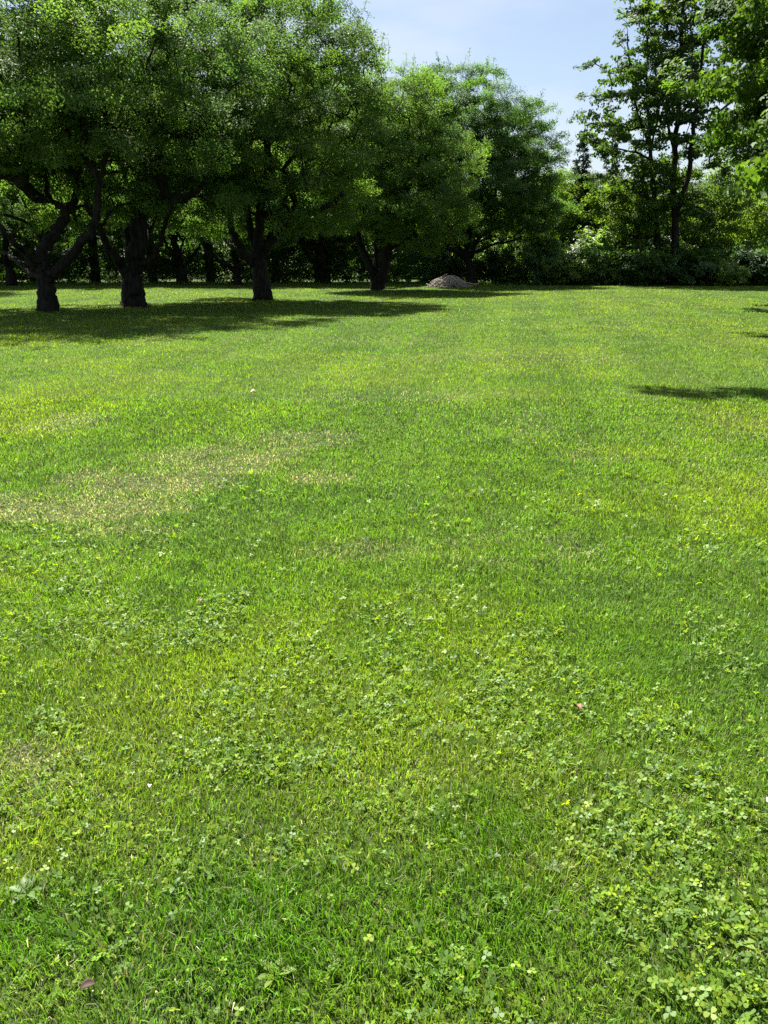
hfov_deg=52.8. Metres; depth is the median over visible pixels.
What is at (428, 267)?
shrub
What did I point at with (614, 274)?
shrub
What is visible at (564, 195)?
woodland tree
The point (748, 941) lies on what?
broadleaf weed
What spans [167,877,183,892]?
broadleaf weed
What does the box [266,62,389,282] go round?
woodland tree
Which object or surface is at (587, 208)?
woodland tree
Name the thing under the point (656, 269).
shrub
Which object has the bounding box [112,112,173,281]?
woodland tree
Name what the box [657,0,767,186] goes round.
maple tree
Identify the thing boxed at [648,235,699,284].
shrub
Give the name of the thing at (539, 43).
sky
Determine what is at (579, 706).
fallen leaf
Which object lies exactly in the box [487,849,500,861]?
broadleaf weed
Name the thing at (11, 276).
orchard tree
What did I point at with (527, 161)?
orchard tree
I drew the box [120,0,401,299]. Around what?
orchard tree
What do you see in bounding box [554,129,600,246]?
spruce tree
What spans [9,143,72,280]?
woodland tree
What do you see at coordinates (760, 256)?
shrub
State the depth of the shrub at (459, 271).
47.81 m
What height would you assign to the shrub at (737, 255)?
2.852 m
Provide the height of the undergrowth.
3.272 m
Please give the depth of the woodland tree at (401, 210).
49.17 m
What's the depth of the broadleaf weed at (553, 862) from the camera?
2.12 m
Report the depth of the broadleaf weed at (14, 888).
2.03 m
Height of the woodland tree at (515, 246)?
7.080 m
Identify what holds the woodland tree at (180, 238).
on the ground at (212, 1005)
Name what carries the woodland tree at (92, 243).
on the ground at (212, 1005)
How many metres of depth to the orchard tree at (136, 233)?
21.94 m
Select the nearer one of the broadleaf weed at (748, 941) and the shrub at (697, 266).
the broadleaf weed at (748, 941)
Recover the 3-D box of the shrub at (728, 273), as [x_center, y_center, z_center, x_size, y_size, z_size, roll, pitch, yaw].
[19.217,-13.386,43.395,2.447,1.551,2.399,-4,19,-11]
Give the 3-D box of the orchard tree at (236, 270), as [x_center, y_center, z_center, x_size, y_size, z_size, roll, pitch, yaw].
[-8.365,-17.265,44.464,9.272,8.228,9.344,-17,25,-41]
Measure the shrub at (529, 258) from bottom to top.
3.226 m
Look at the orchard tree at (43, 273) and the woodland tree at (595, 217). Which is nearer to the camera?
the orchard tree at (43, 273)
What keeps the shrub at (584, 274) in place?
on the ground at (212, 1005)
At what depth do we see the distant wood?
58.10 m
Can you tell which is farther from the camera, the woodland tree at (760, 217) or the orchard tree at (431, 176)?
the woodland tree at (760, 217)
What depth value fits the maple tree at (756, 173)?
15.49 m
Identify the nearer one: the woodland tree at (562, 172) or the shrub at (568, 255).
the shrub at (568, 255)
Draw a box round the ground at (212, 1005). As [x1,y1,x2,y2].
[0,257,767,1023]
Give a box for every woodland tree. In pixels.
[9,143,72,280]
[26,48,156,282]
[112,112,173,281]
[157,47,256,282]
[223,90,320,281]
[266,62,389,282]
[369,111,430,279]
[404,190,472,255]
[458,187,521,254]
[507,169,588,256]
[511,168,595,250]
[560,170,617,245]
[572,172,667,254]
[603,153,694,255]
[659,157,756,257]
[692,178,766,254]
[716,187,767,249]
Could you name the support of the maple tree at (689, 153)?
on the ground at (212, 1005)
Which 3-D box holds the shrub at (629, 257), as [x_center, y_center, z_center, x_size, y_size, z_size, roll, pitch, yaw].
[14.293,-14.395,44.604,3.619,2.743,3.479,8,20,23]
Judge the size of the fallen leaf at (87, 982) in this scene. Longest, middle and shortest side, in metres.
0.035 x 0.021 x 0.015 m
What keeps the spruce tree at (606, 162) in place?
on the ground at (212, 1005)
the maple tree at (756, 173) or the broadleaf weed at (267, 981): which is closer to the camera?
the broadleaf weed at (267, 981)
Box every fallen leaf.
[80,977,95,988]
[573,703,581,710]
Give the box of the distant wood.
[0,188,766,277]
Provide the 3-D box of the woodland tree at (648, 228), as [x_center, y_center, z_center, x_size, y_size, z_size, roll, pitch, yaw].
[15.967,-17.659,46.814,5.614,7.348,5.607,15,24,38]
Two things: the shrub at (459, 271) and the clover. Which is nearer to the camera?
the clover
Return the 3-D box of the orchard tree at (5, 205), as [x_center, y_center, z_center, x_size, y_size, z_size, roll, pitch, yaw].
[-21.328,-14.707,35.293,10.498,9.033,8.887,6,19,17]
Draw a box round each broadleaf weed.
[9,874,42,903]
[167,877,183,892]
[258,957,295,987]
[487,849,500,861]
[544,859,559,872]
[720,926,755,948]
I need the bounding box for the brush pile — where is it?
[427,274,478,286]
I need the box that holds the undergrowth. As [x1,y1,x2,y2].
[0,236,767,283]
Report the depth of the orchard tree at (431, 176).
34.99 m
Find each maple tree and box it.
[566,0,719,283]
[600,0,762,283]
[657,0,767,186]
[717,57,767,204]
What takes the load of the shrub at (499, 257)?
on the ground at (212, 1005)
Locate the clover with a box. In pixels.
[0,458,767,1023]
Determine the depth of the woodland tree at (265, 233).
49.73 m
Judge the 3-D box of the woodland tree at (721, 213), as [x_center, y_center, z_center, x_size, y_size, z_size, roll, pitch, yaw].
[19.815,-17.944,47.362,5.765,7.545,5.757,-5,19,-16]
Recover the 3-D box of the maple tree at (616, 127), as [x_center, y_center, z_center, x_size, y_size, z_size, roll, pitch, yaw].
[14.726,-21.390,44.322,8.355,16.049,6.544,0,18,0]
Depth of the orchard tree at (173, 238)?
46.38 m
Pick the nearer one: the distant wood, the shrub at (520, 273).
the shrub at (520, 273)
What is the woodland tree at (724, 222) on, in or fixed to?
on the ground at (212, 1005)
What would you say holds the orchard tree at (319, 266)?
on the ground at (212, 1005)
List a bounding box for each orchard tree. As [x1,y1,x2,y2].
[0,0,207,311]
[0,0,291,306]
[0,120,86,285]
[0,128,10,236]
[92,119,233,282]
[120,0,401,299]
[155,142,315,284]
[265,143,381,283]
[296,40,493,289]
[392,51,585,282]
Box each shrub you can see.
[416,248,457,281]
[444,253,477,278]
[472,232,517,282]
[496,252,533,283]
[514,231,570,284]
[533,250,596,284]
[562,256,596,284]
[569,224,615,284]
[590,256,633,284]
[605,237,660,284]
[623,239,679,285]
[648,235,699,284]
[666,235,729,285]
[703,261,752,285]
[724,236,767,285]
[743,241,767,285]
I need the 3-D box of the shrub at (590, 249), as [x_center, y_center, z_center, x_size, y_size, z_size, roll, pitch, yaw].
[11.967,-14.965,45.350,3.426,3.566,3.614,5,19,14]
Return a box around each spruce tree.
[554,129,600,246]
[598,141,623,246]
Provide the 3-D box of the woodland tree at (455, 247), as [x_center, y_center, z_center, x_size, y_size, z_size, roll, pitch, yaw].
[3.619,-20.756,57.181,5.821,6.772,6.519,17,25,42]
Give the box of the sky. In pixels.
[0,0,767,256]
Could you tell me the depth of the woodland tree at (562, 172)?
52.63 m
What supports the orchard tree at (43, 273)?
on the ground at (212, 1005)

